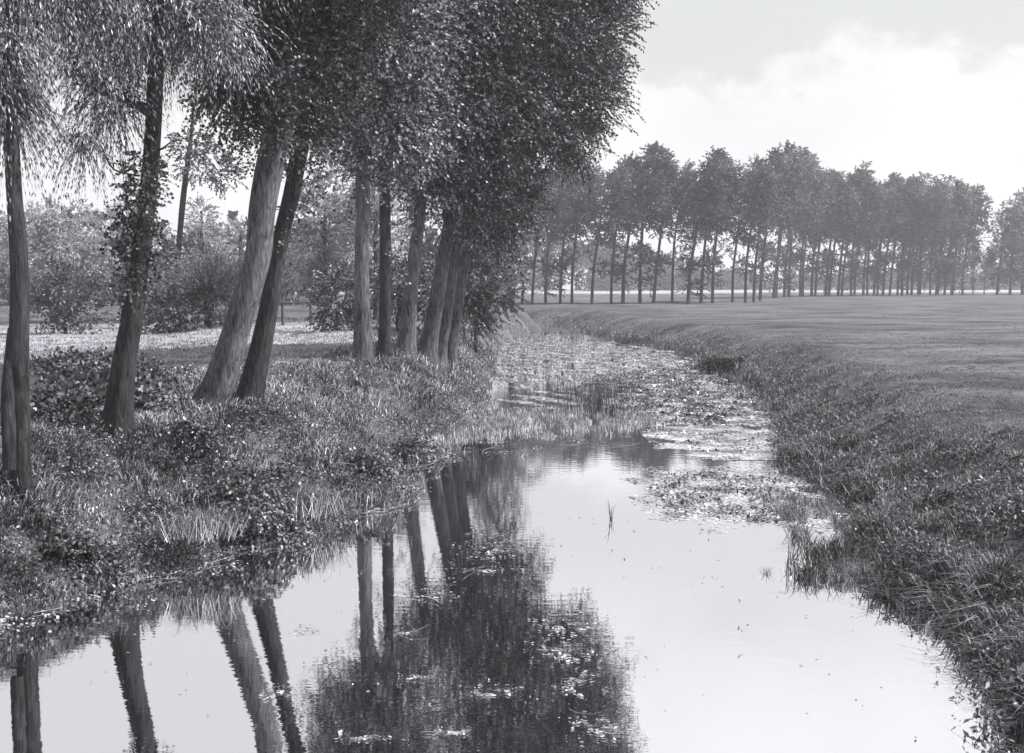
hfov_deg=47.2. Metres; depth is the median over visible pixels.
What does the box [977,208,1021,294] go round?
avenue poplar
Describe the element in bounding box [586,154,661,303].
avenue poplar
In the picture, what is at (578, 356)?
channel reeds
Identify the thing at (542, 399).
duckweed
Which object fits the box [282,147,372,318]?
garden tree
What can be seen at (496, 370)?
bank grass
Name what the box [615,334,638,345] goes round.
dark shrub
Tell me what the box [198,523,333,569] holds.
floating straw
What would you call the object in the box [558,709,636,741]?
floating raft
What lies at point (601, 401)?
rush clump
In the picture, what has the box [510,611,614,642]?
floating raft
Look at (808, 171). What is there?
avenue poplar
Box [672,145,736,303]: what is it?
avenue poplar
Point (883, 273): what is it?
avenue poplar
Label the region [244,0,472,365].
poplar tree
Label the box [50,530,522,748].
floating debris
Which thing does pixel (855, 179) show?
avenue poplar
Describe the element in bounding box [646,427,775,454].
lily pads
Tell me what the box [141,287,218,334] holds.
shrub
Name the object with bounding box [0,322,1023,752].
river water
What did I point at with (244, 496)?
bramble
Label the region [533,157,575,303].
avenue poplar
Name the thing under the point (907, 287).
avenue poplar
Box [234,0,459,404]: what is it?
poplar tree
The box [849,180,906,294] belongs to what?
avenue poplar
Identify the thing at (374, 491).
grass tussock
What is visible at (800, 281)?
avenue poplar
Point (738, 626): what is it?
floating debris
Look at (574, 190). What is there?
avenue poplar
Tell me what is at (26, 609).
shore weed
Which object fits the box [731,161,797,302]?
avenue poplar
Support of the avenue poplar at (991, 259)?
on the ground at (782, 313)
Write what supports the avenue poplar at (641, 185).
on the ground at (782, 313)
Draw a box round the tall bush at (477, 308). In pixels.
[459,232,530,352]
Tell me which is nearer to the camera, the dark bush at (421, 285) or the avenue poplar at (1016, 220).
the dark bush at (421, 285)
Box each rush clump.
[592,388,609,413]
[604,397,619,416]
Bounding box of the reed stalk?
[607,502,613,518]
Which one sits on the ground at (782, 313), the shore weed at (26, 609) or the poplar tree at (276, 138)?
the poplar tree at (276, 138)
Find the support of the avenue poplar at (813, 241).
on the ground at (782, 313)
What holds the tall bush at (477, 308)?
on the ground at (782, 313)
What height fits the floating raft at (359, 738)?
0.033 m
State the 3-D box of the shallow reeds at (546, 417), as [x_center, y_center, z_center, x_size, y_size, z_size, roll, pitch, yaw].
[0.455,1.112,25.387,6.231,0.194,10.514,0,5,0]
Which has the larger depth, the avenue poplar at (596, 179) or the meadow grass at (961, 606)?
the avenue poplar at (596, 179)
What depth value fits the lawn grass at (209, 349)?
36.73 m
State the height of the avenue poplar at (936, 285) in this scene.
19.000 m
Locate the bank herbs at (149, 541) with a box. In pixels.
[0,347,503,610]
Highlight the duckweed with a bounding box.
[498,391,592,409]
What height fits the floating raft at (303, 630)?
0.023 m
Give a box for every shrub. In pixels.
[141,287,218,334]
[200,304,256,326]
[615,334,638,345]
[689,354,752,374]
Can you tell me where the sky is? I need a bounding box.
[0,0,1023,282]
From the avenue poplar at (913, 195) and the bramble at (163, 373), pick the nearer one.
the bramble at (163, 373)
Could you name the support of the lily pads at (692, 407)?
on the river water
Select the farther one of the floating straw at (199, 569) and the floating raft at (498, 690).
the floating straw at (199, 569)
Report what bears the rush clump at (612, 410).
in the river water
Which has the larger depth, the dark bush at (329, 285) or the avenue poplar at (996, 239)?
the avenue poplar at (996, 239)
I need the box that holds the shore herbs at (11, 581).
[0,420,443,615]
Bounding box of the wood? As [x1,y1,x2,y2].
[0,192,1020,305]
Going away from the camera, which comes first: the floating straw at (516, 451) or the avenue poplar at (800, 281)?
the floating straw at (516, 451)
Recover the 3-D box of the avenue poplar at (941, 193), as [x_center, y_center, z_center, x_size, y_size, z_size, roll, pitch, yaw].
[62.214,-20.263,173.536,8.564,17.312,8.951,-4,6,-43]
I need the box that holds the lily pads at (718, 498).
[631,468,826,521]
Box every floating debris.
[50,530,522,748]
[541,512,934,737]
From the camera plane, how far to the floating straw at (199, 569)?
12.83 m
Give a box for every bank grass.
[0,326,495,613]
[424,308,874,406]
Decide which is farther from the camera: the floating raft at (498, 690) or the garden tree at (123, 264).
the garden tree at (123, 264)
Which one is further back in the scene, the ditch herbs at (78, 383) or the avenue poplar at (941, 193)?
the avenue poplar at (941, 193)
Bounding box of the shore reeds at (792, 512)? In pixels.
[764,486,949,612]
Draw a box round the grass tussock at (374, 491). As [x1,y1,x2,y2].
[333,479,406,508]
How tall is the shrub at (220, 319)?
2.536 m
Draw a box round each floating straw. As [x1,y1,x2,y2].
[138,542,275,584]
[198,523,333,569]
[353,500,429,513]
[406,435,633,468]
[854,584,953,611]
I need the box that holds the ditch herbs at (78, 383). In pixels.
[0,346,186,424]
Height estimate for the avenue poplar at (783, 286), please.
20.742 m
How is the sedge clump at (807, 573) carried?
in the river water
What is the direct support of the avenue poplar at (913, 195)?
on the ground at (782, 313)
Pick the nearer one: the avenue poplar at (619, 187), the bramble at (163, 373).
the bramble at (163, 373)
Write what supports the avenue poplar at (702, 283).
on the ground at (782, 313)
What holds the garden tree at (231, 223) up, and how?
on the ground at (782, 313)
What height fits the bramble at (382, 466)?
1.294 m
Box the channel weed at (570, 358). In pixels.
[493,341,707,390]
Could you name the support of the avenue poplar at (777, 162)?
on the ground at (782, 313)
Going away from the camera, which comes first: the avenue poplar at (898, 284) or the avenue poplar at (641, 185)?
the avenue poplar at (641, 185)
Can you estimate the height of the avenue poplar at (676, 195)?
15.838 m
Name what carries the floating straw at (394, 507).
on the river water
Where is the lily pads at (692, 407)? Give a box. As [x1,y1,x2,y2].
[579,362,770,425]
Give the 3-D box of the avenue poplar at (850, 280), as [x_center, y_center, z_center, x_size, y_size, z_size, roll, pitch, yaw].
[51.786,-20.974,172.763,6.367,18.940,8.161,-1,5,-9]
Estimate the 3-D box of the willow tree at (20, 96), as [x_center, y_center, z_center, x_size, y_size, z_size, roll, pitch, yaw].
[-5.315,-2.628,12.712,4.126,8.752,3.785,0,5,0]
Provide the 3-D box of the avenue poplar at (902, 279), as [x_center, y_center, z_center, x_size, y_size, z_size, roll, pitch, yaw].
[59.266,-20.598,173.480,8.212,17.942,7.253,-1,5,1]
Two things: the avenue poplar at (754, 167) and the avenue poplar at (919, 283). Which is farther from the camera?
the avenue poplar at (919, 283)
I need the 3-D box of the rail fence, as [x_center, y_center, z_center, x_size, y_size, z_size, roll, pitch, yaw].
[-9.518,-2.889,51.900,1.468,1.768,0.214,0,5,0]
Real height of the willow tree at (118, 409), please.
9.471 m
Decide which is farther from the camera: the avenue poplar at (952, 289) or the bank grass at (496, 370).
the avenue poplar at (952, 289)
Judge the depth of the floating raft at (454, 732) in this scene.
8.34 m
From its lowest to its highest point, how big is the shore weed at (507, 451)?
0.044 m
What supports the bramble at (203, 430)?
on the ground at (782, 313)
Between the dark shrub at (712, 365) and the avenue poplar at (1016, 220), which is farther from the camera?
the avenue poplar at (1016, 220)
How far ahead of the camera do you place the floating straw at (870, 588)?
11.88 m
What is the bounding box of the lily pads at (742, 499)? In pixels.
[620,466,845,533]
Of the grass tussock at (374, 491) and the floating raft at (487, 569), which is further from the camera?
the grass tussock at (374, 491)
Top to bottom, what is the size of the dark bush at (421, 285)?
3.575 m
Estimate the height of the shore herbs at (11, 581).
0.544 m
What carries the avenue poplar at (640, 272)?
on the ground at (782, 313)
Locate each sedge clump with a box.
[769,528,885,569]
[778,557,835,581]
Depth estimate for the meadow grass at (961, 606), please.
16.46 m
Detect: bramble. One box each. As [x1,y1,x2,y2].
[33,526,137,591]
[110,353,202,395]
[153,412,251,472]
[172,471,320,546]
[202,507,323,550]
[238,462,333,512]
[334,443,407,497]
[384,431,465,460]
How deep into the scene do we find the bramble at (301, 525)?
14.49 m
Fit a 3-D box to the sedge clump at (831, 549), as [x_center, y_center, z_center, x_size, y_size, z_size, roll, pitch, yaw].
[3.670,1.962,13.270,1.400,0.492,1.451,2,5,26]
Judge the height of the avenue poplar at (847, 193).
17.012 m
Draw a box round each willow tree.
[0,0,174,509]
[24,0,314,447]
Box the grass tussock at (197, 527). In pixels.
[144,498,269,544]
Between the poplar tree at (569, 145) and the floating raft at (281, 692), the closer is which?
the floating raft at (281, 692)
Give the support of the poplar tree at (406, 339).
on the ground at (782, 313)
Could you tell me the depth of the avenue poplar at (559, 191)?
115.71 m
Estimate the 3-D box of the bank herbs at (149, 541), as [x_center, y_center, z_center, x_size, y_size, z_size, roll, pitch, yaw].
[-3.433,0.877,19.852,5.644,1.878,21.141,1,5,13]
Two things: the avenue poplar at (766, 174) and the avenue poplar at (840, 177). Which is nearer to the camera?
the avenue poplar at (766, 174)
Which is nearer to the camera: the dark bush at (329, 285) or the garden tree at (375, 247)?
the dark bush at (329, 285)
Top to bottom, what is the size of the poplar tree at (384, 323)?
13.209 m
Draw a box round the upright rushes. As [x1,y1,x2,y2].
[542,372,649,420]
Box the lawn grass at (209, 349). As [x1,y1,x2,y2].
[0,316,353,404]
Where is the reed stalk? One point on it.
(611, 516)
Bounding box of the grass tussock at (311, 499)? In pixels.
[252,479,371,521]
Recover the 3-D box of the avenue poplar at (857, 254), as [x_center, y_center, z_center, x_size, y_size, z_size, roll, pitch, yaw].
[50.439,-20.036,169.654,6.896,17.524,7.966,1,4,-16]
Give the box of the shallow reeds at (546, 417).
[382,402,667,467]
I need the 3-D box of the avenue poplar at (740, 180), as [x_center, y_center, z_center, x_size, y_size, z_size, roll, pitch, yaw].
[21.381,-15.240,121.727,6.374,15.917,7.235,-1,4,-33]
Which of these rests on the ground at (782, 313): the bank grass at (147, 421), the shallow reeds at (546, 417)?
the bank grass at (147, 421)
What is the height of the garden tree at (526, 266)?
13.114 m
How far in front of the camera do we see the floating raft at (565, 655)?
10.21 m
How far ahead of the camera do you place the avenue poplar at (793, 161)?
136.49 m
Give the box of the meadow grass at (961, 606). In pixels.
[520,305,1023,752]
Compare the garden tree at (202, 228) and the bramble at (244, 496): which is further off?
the garden tree at (202, 228)
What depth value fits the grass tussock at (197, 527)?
13.17 m
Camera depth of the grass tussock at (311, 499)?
15.20 m
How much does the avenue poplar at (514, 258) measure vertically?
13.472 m
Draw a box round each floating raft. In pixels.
[260,683,303,697]
[289,624,314,635]
[335,727,405,740]
[395,624,428,635]
[403,574,472,604]
[406,668,430,678]
[426,726,471,735]
[433,563,535,572]
[435,524,539,578]
[471,683,535,696]
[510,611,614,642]
[514,631,612,669]
[537,667,613,704]
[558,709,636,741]
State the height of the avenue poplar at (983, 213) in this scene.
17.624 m
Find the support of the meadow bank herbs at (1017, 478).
on the ground at (782, 313)
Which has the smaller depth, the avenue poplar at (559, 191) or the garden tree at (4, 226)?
the garden tree at (4, 226)
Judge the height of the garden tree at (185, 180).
11.604 m
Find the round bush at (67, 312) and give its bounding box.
[7,256,122,334]
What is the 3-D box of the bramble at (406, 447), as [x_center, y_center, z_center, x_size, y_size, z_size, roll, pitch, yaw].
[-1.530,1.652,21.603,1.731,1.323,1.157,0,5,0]
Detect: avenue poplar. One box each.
[500,196,535,290]
[508,175,549,303]
[518,163,574,304]
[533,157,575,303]
[539,163,607,303]
[558,157,605,302]
[572,163,646,303]
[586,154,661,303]
[597,140,677,303]
[627,142,679,302]
[628,155,701,302]
[652,161,705,301]
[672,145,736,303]
[684,153,746,302]
[693,155,753,302]
[716,163,778,301]
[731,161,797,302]
[740,144,800,301]
[748,140,808,300]
[755,146,827,297]
[759,148,817,297]
[771,178,822,296]
[776,147,837,296]
[785,168,831,295]
[792,173,840,296]
[802,174,851,295]
[804,168,867,295]
[812,180,865,295]
[814,172,853,295]
[820,160,886,295]
[831,186,876,295]
[838,174,890,295]
[842,178,890,295]
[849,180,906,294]
[856,189,907,295]
[862,172,908,294]
[868,175,909,295]
[871,172,918,294]
[874,175,932,295]
[883,171,953,294]
[883,176,945,294]
[887,180,929,294]
[899,180,936,294]
[899,180,963,295]
[916,174,969,294]
[917,184,960,295]
[928,182,986,294]
[929,180,981,294]
[955,182,994,294]
[967,242,986,294]
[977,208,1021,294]
[977,246,997,294]
[990,196,1023,294]
[997,187,1023,294]
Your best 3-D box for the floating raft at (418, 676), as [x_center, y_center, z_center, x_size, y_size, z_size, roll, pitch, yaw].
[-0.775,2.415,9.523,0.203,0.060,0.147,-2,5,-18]
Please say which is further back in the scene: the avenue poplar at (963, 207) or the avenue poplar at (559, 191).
the avenue poplar at (963, 207)
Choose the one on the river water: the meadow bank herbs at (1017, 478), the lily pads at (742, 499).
the lily pads at (742, 499)
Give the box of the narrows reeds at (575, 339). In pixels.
[501,334,649,351]
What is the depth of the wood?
300.26 m
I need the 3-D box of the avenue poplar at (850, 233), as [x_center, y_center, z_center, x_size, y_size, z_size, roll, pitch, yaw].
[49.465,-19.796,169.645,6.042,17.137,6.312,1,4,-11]
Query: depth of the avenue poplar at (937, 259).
174.54 m
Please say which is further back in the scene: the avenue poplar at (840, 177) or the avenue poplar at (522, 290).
the avenue poplar at (840, 177)
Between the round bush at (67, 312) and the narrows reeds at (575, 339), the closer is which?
the round bush at (67, 312)
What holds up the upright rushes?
in the river water
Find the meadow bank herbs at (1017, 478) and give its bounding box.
[762,366,1023,741]
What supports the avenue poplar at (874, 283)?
on the ground at (782, 313)
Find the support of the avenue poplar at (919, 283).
on the ground at (782, 313)
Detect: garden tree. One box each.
[0,193,117,323]
[0,209,37,289]
[66,189,188,303]
[148,192,237,317]
[153,88,248,315]
[209,215,259,314]
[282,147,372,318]
[329,166,434,319]
[397,179,529,283]
[499,168,557,309]
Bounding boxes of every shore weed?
[0,498,428,631]
[404,436,587,478]
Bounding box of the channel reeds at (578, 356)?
[494,342,704,385]
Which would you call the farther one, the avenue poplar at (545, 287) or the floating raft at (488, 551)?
the avenue poplar at (545, 287)
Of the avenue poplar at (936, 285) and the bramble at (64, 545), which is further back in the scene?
the avenue poplar at (936, 285)
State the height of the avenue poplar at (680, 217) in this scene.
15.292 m
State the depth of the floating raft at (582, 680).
9.40 m
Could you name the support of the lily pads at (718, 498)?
on the river water
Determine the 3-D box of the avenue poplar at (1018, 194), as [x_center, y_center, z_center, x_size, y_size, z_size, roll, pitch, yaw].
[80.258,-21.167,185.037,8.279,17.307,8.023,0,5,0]
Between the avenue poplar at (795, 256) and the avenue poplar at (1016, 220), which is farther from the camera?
the avenue poplar at (1016, 220)
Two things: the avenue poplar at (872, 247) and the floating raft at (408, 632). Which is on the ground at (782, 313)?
the avenue poplar at (872, 247)
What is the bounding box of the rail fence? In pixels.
[280,291,311,324]
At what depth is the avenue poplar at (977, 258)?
185.15 m
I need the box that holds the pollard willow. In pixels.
[156,242,243,328]
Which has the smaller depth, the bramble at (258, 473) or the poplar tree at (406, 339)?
the bramble at (258, 473)
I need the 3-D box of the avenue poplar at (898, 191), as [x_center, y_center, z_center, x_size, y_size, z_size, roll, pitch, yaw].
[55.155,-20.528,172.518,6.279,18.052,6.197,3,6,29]
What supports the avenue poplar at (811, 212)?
on the ground at (782, 313)
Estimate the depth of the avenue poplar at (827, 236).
167.19 m
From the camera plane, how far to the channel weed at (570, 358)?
46.86 m
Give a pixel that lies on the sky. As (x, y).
(907, 87)
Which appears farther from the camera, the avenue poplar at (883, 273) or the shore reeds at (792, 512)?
the avenue poplar at (883, 273)
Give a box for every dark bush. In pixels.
[302,266,375,331]
[369,251,436,330]
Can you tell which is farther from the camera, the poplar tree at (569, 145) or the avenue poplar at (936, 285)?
the avenue poplar at (936, 285)
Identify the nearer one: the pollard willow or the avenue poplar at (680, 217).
the pollard willow
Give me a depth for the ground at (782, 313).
39.35 m
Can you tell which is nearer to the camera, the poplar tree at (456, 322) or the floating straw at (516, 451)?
the floating straw at (516, 451)
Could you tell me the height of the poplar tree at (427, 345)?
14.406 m
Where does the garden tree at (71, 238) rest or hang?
on the ground at (782, 313)
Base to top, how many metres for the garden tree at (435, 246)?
9.574 m
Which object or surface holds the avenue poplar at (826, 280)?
on the ground at (782, 313)
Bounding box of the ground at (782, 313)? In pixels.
[0,283,1023,609]
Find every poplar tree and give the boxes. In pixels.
[135,0,429,409]
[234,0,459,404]
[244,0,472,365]
[340,0,498,359]
[373,0,541,359]
[417,0,598,367]
[432,0,659,365]
[448,0,657,367]

